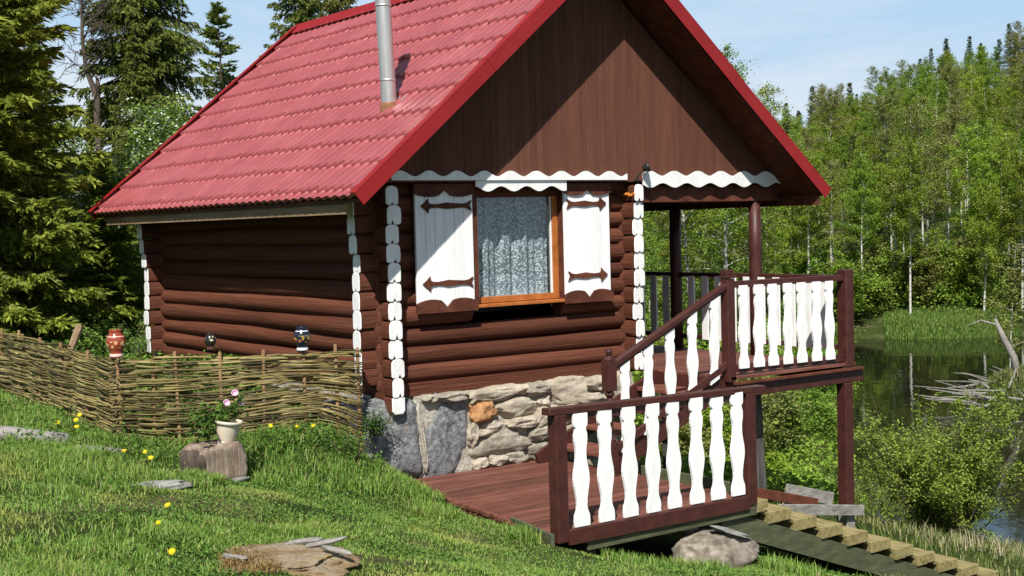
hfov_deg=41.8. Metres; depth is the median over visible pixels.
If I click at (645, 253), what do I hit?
young tree
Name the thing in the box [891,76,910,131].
birch tree
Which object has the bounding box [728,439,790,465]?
shrub
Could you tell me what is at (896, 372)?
river water
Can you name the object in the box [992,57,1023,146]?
birch tree
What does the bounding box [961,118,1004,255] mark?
birch tree
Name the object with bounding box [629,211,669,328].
young tree
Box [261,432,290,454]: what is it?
weed clump
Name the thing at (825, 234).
birch tree
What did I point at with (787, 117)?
birch tree
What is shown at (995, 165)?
birch tree
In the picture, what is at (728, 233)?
birch tree
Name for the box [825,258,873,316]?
willow shrub
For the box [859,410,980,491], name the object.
young willow
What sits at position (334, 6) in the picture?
spruce tree
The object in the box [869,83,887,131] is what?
birch tree
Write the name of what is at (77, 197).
bird cherry
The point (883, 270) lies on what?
willow shrub
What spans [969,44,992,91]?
birch tree
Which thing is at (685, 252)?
tall birch
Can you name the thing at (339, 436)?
weed clump
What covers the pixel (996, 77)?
birch tree
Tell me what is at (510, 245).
window
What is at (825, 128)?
birch tree
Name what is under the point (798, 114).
spruce tree
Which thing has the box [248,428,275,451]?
weed clump
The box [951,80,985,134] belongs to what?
birch tree
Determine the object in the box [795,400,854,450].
shrub
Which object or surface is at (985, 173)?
birch tree
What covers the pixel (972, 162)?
birch tree
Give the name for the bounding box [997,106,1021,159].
birch tree
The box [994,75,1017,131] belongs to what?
birch tree
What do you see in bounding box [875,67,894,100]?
birch tree
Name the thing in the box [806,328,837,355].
shrub
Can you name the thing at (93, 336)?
garden bush
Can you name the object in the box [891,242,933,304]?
willow shrub
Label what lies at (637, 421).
shrub
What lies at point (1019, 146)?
birch tree
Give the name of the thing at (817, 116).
birch tree
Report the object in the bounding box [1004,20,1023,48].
birch tree
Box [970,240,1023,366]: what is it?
slim birch
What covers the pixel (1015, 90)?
birch tree
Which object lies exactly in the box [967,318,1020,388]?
dead trunk
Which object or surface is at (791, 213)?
birch tree
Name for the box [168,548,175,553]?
dandelion
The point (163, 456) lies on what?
weed clump
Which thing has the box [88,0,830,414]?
log cabin
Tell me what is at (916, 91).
birch tree
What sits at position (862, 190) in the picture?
birch tree
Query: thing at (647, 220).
young tree
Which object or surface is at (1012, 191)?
birch tree
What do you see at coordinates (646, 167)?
flood lamp
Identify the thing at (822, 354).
shrub
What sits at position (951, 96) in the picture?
birch tree
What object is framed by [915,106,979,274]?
birch tree
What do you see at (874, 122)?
birch tree
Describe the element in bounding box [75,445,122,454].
board
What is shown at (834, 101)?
birch tree
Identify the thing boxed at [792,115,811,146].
birch tree
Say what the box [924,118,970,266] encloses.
birch tree
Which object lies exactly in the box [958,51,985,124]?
birch tree
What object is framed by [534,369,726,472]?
staircase
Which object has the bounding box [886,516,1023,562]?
dry grass
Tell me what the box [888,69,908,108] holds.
birch tree
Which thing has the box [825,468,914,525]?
young willow
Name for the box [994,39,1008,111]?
spruce tree
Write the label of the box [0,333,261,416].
garden weeds
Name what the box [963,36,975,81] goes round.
spruce tree
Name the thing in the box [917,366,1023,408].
driftwood pile
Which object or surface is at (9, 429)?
stone
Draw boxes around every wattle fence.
[0,329,122,432]
[108,344,364,449]
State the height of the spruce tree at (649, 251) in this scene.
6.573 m
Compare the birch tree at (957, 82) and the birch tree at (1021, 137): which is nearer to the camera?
the birch tree at (1021, 137)
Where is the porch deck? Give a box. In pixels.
[636,345,864,527]
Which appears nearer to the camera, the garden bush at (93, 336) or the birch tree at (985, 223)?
the garden bush at (93, 336)
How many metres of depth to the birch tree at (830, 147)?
89.33 m
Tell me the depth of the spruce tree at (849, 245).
99.07 m
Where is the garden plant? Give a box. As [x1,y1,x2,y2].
[122,340,159,364]
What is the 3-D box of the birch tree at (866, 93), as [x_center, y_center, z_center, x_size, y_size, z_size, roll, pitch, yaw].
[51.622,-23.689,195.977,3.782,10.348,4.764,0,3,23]
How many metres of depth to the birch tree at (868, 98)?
187.53 m
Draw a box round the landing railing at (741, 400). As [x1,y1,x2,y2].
[541,385,765,545]
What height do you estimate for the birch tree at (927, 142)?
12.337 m
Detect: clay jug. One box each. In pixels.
[106,329,125,358]
[204,333,215,350]
[294,326,310,351]
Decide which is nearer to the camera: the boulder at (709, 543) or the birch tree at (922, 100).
the boulder at (709, 543)
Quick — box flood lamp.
[634,162,650,180]
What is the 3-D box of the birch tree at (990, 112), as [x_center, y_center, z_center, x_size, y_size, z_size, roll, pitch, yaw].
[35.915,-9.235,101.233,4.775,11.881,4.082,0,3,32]
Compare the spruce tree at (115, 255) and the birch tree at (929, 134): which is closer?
the spruce tree at (115, 255)
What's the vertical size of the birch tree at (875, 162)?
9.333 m
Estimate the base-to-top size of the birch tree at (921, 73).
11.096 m
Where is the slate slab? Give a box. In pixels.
[710,525,750,538]
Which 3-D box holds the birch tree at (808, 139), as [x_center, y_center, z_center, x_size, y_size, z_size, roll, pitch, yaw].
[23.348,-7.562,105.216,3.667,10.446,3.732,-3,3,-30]
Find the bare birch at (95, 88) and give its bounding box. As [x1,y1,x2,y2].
[49,0,146,239]
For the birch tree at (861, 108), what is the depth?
146.38 m
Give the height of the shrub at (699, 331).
4.578 m
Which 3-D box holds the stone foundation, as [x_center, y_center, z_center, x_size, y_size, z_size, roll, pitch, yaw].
[-1.690,2.060,17.996,3.630,2.130,6.498,-3,3,-36]
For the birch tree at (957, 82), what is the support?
on the ground at (664, 544)
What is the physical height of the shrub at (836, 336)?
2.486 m
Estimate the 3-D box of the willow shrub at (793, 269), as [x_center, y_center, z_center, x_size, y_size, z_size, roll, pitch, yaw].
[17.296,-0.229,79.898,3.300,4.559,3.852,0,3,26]
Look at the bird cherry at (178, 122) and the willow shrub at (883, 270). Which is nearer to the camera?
the bird cherry at (178, 122)
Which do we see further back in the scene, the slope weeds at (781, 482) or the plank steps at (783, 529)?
the slope weeds at (781, 482)
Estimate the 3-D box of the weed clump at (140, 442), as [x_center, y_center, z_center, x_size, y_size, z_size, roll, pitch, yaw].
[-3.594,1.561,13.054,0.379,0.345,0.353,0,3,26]
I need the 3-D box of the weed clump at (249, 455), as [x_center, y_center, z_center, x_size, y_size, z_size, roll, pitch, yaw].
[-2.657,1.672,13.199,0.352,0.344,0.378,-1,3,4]
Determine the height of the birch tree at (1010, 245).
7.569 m
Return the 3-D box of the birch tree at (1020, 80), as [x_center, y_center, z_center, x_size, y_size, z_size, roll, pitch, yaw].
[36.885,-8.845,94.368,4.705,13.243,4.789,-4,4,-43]
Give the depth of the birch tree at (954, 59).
204.87 m
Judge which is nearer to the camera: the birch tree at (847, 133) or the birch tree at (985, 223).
the birch tree at (985, 223)
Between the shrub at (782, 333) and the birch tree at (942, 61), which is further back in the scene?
the birch tree at (942, 61)
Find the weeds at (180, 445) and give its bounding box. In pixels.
[0,388,386,477]
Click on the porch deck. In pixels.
(846, 510)
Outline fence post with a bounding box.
[110,357,126,435]
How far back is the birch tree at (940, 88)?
115.32 m
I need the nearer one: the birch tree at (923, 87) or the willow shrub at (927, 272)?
the willow shrub at (927, 272)
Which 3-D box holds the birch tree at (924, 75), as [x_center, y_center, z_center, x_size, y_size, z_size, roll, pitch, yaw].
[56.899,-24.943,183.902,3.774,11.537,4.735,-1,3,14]
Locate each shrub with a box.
[632,371,662,456]
[634,413,644,425]
[645,316,738,445]
[659,422,725,469]
[680,403,731,466]
[683,302,808,402]
[685,402,798,466]
[719,325,813,436]
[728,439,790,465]
[747,254,789,302]
[762,375,823,456]
[765,447,797,484]
[767,303,796,326]
[777,251,829,295]
[777,406,817,450]
[779,311,797,353]
[781,318,811,356]
[789,350,819,399]
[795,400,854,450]
[796,388,836,432]
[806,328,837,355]
[807,349,837,390]
[809,352,836,400]
[811,253,887,322]
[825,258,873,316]
[834,323,865,356]
[853,240,908,310]
[853,249,904,315]
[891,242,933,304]
[895,244,952,307]
[921,238,982,304]
[935,234,990,300]
[936,245,987,304]
[971,272,1017,310]
[979,245,1020,299]
[1000,248,1023,302]
[1014,299,1023,330]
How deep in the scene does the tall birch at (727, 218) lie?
39.95 m
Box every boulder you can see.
[303,396,421,478]
[425,393,466,476]
[672,527,759,567]
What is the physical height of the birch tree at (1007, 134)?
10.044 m
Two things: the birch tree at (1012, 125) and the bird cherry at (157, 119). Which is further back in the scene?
the birch tree at (1012, 125)
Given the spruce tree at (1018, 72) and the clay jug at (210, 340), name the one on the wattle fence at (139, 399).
the clay jug at (210, 340)
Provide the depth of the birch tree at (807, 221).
78.94 m
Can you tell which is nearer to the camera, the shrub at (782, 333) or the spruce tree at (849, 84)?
the shrub at (782, 333)
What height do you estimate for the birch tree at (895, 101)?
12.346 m
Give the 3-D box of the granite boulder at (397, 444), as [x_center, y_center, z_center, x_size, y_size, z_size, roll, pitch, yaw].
[-1.650,1.698,14.597,1.164,1.058,0.901,-3,3,-36]
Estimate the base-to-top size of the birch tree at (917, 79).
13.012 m
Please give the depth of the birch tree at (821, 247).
86.52 m
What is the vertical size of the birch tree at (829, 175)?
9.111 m
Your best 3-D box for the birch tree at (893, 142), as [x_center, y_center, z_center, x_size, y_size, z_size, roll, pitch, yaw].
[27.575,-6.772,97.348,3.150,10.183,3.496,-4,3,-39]
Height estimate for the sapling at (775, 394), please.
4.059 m
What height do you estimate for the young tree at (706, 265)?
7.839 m
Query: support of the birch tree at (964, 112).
on the ground at (664, 544)
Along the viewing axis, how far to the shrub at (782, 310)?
66.58 m
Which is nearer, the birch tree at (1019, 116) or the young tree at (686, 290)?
the young tree at (686, 290)
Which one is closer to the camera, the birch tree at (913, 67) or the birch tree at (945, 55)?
the birch tree at (945, 55)
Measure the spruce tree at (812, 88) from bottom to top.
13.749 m
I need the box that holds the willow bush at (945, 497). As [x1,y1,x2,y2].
[853,382,1023,542]
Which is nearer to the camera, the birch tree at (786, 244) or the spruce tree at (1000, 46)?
the birch tree at (786, 244)
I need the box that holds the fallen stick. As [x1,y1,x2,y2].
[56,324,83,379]
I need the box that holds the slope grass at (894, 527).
[632,363,1023,575]
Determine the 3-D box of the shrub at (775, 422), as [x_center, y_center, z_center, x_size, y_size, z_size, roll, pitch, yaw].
[5.326,3.705,33.812,3.241,3.170,3.010,0,3,29]
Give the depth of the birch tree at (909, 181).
77.04 m
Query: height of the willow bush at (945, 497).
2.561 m
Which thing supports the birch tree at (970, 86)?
on the ground at (664, 544)
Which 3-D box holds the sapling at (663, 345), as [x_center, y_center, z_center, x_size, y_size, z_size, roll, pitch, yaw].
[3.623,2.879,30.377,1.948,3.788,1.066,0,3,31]
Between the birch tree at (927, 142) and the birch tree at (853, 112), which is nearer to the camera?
the birch tree at (927, 142)
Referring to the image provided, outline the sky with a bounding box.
[15,0,1023,194]
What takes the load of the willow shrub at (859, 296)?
on the ground at (664, 544)
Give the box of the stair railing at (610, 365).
[601,283,726,476]
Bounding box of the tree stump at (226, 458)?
[179,439,247,480]
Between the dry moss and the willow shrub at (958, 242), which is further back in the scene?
the willow shrub at (958, 242)
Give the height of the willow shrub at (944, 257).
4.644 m
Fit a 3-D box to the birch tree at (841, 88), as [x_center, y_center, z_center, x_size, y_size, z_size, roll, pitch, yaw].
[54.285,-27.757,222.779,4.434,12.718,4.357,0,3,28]
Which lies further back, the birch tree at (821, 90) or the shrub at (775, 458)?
the birch tree at (821, 90)
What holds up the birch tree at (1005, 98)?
on the ground at (664, 544)
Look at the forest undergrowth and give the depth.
88.17 m
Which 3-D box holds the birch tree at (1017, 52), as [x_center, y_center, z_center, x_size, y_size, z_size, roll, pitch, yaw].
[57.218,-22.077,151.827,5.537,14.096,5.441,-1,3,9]
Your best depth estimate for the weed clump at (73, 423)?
13.33 m
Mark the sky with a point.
(797, 45)
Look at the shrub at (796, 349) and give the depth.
57.41 m
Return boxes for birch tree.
[643,211,668,261]
[655,210,695,249]
[719,208,744,268]
[738,208,747,265]
[762,206,796,288]
[768,209,795,258]
[770,129,823,269]
[776,149,853,273]
[777,109,797,141]
[780,138,813,272]
[791,126,828,239]
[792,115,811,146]
[800,126,820,150]
[801,147,837,273]
[802,88,867,240]
[803,159,839,274]
[805,87,834,138]
[805,124,839,165]
[807,83,827,114]
[809,96,838,138]
[811,218,837,263]
[815,158,853,266]
[818,107,856,194]
[818,133,849,265]
[820,114,853,230]
[825,133,859,243]
[825,156,889,266]
[828,82,844,107]
[829,131,889,276]
[829,148,893,314]
[834,108,856,169]
[840,95,918,265]
[842,95,863,141]
[846,145,891,247]
[848,95,881,139]
[852,111,880,159]
[856,94,873,114]
[857,91,869,123]
[858,96,907,235]
[864,66,883,101]
[866,86,914,143]
[867,148,917,301]
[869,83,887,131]
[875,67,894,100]
[876,134,946,313]
[877,124,904,245]
[879,85,903,119]
[883,85,934,242]
[883,102,968,287]
[885,144,919,262]
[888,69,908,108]
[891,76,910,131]
[892,65,930,110]
[893,60,908,92]
[896,95,945,231]
[897,84,929,145]
[903,152,951,286]
[905,104,951,253]
[910,63,919,91]
[910,63,938,92]
[915,56,934,89]
[915,65,938,98]
[915,78,970,219]
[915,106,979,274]
[916,77,938,99]
[916,99,942,205]
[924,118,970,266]
[927,54,954,110]
[927,62,978,213]
[928,61,971,173]
[932,121,1004,245]
[934,50,958,79]
[941,104,984,224]
[943,66,976,119]
[943,121,972,235]
[948,52,963,69]
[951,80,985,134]
[955,117,996,242]
[956,65,989,124]
[956,107,975,199]
[957,64,966,94]
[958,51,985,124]
[958,162,1012,295]
[958,179,1014,310]
[960,87,1020,186]
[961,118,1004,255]
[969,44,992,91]
[969,128,1023,259]
[970,87,1018,151]
[970,132,1022,270]
[972,56,1004,128]
[980,144,1023,318]
[982,61,1005,106]
[987,46,1000,75]
[991,85,1017,141]
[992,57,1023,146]
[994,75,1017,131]
[996,30,1023,98]
[996,179,1022,252]
[997,66,1023,143]
[997,68,1023,154]
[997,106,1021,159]
[1000,150,1023,223]
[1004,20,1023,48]
[1007,127,1023,223]
[1008,133,1023,162]
[1010,99,1023,158]
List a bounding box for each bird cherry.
[38,152,141,323]
[41,116,119,284]
[66,91,196,342]
[126,102,195,331]
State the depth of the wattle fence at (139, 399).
13.66 m
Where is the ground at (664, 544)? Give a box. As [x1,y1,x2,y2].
[0,92,1023,575]
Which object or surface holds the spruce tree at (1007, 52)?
on the ground at (664, 544)
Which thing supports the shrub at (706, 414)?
on the ground at (664, 544)
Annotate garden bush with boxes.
[14,306,70,344]
[42,309,124,354]
[79,300,149,355]
[98,328,149,359]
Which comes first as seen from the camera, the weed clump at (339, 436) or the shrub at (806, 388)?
the weed clump at (339, 436)
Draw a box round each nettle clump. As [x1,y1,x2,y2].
[319,426,373,464]
[356,402,397,438]
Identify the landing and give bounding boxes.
[414,460,756,554]
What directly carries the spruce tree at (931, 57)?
on the ground at (664, 544)
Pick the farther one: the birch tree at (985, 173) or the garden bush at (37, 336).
the birch tree at (985, 173)
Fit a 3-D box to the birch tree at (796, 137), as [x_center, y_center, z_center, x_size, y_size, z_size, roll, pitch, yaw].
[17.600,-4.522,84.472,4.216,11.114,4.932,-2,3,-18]
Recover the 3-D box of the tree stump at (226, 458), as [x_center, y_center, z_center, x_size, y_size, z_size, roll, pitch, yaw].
[-2.800,1.616,12.467,0.616,0.372,0.436,-3,3,-36]
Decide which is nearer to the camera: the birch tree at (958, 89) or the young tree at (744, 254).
the young tree at (744, 254)
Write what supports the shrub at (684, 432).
on the ground at (664, 544)
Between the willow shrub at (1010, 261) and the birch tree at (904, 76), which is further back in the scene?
the birch tree at (904, 76)
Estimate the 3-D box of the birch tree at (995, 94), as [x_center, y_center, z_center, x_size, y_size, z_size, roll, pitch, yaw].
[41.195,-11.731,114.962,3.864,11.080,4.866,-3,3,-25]
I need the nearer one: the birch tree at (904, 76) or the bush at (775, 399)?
the bush at (775, 399)
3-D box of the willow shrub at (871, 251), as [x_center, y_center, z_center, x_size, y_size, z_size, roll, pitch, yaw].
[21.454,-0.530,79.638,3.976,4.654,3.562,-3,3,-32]
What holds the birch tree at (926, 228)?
on the ground at (664, 544)
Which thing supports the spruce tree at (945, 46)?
on the ground at (664, 544)
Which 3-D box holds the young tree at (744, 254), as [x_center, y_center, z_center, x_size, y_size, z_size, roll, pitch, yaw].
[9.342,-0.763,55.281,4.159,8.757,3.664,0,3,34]
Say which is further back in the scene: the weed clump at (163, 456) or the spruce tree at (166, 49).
the spruce tree at (166, 49)
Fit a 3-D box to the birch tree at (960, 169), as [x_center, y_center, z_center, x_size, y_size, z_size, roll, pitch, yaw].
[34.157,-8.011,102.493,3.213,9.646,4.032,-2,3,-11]
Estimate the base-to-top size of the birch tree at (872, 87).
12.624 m
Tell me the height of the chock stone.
0.063 m
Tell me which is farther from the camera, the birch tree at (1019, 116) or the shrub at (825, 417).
the birch tree at (1019, 116)
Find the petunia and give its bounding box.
[178,389,248,441]
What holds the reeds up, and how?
on the ground at (664, 544)
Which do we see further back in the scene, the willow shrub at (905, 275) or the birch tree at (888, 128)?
the birch tree at (888, 128)
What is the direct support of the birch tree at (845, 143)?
on the ground at (664, 544)
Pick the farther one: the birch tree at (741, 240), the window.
the birch tree at (741, 240)
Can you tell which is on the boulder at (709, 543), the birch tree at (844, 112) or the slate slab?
the slate slab
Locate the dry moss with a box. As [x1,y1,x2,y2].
[214,543,338,573]
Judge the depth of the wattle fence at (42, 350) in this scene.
14.15 m
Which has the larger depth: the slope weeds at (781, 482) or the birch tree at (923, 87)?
the birch tree at (923, 87)
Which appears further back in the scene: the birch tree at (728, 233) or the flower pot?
the birch tree at (728, 233)
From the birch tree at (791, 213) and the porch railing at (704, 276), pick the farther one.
the birch tree at (791, 213)
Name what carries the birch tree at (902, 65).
on the ground at (664, 544)
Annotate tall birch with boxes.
[635,209,737,343]
[656,41,800,298]
[709,80,821,302]
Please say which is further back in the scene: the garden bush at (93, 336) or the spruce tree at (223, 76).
the spruce tree at (223, 76)
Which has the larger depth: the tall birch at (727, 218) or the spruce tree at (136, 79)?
the tall birch at (727, 218)
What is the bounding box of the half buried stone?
[131,479,193,489]
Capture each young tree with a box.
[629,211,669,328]
[630,235,660,323]
[642,216,667,330]
[645,230,690,327]
[649,208,740,343]
[657,244,702,332]
[666,210,747,343]
[695,255,742,346]
[721,208,785,304]
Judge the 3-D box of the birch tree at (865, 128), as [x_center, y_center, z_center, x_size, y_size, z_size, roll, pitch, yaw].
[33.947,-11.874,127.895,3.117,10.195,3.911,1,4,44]
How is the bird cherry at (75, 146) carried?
on the ground at (664, 544)
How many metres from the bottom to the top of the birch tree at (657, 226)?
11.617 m
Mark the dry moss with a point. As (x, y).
(230, 563)
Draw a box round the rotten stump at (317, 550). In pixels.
[217,536,360,575]
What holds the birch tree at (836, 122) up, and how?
on the ground at (664, 544)
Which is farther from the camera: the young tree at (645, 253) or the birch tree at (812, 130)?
the birch tree at (812, 130)
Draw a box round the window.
[467,183,564,312]
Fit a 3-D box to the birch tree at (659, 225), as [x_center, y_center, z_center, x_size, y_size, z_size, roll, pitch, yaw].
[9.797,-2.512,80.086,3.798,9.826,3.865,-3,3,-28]
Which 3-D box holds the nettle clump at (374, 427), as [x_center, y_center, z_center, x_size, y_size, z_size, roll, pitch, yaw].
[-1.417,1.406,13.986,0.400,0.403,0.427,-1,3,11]
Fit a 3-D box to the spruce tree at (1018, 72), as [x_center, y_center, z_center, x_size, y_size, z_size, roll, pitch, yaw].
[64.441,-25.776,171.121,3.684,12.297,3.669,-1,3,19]
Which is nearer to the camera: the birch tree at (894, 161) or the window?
the window
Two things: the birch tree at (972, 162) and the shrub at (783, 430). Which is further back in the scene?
the birch tree at (972, 162)
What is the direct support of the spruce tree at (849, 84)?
on the ground at (664, 544)
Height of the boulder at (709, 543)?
0.551 m
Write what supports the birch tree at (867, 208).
on the ground at (664, 544)
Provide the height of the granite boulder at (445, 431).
1.055 m
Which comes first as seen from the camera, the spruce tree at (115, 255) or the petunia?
the petunia
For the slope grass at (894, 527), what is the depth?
17.50 m
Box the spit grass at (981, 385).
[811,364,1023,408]
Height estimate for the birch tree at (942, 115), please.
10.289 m
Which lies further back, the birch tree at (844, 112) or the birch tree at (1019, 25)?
the birch tree at (1019, 25)
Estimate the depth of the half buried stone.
11.22 m
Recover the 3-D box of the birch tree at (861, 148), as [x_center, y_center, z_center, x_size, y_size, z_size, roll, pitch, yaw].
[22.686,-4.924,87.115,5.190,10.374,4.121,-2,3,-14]
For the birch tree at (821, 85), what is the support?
on the ground at (664, 544)
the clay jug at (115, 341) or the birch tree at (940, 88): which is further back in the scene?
the birch tree at (940, 88)
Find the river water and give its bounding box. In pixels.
[831,335,1023,547]
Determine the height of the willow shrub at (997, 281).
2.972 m
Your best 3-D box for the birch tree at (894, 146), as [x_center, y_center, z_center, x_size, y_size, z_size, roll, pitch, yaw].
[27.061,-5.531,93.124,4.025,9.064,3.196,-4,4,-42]
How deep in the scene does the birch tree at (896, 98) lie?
154.11 m
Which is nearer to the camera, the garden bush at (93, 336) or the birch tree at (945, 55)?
the garden bush at (93, 336)
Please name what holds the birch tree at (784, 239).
on the ground at (664, 544)
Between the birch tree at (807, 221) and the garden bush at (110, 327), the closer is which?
the garden bush at (110, 327)
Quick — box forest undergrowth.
[650,227,1023,314]
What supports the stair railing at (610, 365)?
attached to the staircase at (592, 449)
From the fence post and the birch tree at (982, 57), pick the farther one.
the birch tree at (982, 57)
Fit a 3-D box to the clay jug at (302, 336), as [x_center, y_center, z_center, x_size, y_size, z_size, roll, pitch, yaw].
[-2.162,0.525,13.810,0.178,0.260,0.174,0,3,30]
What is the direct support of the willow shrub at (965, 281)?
on the ground at (664, 544)
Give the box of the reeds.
[883,307,1021,338]
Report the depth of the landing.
13.38 m
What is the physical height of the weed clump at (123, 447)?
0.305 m
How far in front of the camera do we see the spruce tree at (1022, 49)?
180.99 m
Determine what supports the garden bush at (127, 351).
on the ground at (664, 544)
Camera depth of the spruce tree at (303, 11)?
42.65 m
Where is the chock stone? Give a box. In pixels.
[233,476,249,482]
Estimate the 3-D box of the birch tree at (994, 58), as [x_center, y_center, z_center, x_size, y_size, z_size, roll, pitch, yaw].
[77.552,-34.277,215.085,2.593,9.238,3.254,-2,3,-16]
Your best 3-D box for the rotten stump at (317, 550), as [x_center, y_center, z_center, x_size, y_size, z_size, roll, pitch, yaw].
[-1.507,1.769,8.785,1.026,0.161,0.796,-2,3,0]
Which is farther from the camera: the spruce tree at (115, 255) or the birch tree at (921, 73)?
the birch tree at (921, 73)
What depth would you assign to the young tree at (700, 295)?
43.90 m
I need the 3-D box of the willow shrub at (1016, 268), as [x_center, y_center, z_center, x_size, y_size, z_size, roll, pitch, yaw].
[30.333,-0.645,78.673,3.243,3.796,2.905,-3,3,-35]
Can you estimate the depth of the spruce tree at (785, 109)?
188.98 m
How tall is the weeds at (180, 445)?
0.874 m
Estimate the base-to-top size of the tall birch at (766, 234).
9.820 m
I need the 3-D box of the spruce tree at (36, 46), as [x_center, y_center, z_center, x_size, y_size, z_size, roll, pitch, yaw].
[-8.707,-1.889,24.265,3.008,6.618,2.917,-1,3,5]
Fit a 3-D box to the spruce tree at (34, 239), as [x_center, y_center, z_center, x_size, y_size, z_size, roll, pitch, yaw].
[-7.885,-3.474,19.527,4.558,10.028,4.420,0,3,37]
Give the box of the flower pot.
[214,418,242,442]
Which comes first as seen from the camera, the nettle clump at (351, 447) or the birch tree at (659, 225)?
the nettle clump at (351, 447)
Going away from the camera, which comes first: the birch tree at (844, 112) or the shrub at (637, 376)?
the shrub at (637, 376)
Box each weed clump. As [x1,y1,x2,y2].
[57,411,92,432]
[113,436,138,453]
[127,431,163,449]
[153,447,177,462]
[241,442,255,466]
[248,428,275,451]
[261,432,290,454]
[312,435,337,449]
[333,427,352,442]
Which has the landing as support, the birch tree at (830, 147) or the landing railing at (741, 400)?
the landing railing at (741, 400)
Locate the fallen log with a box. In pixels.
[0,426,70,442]
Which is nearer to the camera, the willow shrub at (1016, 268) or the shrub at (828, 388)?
the shrub at (828, 388)
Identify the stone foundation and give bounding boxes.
[261,349,639,478]
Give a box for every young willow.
[814,465,867,506]
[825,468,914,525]
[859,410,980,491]
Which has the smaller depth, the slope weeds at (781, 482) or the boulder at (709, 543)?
the boulder at (709, 543)
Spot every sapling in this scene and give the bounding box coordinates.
[655,337,687,395]
[726,343,786,437]
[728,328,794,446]
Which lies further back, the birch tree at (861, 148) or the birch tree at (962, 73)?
the birch tree at (962, 73)
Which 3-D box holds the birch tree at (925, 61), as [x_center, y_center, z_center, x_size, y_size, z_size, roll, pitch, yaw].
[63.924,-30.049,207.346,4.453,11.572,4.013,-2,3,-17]
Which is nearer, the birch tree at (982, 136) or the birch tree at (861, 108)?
the birch tree at (982, 136)
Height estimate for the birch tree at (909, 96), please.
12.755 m
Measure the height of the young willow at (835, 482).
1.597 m
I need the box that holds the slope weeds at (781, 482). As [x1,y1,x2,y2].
[638,337,893,523]
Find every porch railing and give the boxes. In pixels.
[640,271,837,348]
[719,269,854,382]
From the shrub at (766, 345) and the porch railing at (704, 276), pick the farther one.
the shrub at (766, 345)
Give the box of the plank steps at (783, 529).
[697,497,998,575]
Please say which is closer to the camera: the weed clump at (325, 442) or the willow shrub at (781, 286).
the weed clump at (325, 442)
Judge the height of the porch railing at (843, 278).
1.290 m
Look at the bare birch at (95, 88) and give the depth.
30.25 m
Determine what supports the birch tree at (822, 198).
on the ground at (664, 544)
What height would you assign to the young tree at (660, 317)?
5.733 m
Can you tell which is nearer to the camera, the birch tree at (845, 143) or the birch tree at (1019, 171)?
the birch tree at (1019, 171)
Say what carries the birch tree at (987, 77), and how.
on the ground at (664, 544)
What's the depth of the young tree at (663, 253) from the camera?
62.89 m
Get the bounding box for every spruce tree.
[0,0,141,361]
[0,24,96,332]
[62,158,155,356]
[68,0,214,270]
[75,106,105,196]
[105,35,164,341]
[192,1,241,112]
[259,0,325,56]
[318,0,357,15]
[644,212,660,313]
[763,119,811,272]
[783,103,790,124]
[796,111,803,139]
[805,85,816,128]
[838,135,868,261]
[845,81,853,159]
[928,48,937,96]
[936,38,951,95]
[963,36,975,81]
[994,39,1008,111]
[1001,23,1012,86]
[1003,39,1023,129]
[1020,37,1023,68]
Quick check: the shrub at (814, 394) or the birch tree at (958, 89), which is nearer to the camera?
the shrub at (814, 394)
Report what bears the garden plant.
on the ground at (664, 544)
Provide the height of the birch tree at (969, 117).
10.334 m
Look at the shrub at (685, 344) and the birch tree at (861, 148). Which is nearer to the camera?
the shrub at (685, 344)
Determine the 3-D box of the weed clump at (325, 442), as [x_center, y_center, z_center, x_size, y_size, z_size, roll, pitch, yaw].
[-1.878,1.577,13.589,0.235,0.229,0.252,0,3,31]
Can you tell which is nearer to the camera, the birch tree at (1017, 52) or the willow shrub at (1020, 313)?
the willow shrub at (1020, 313)

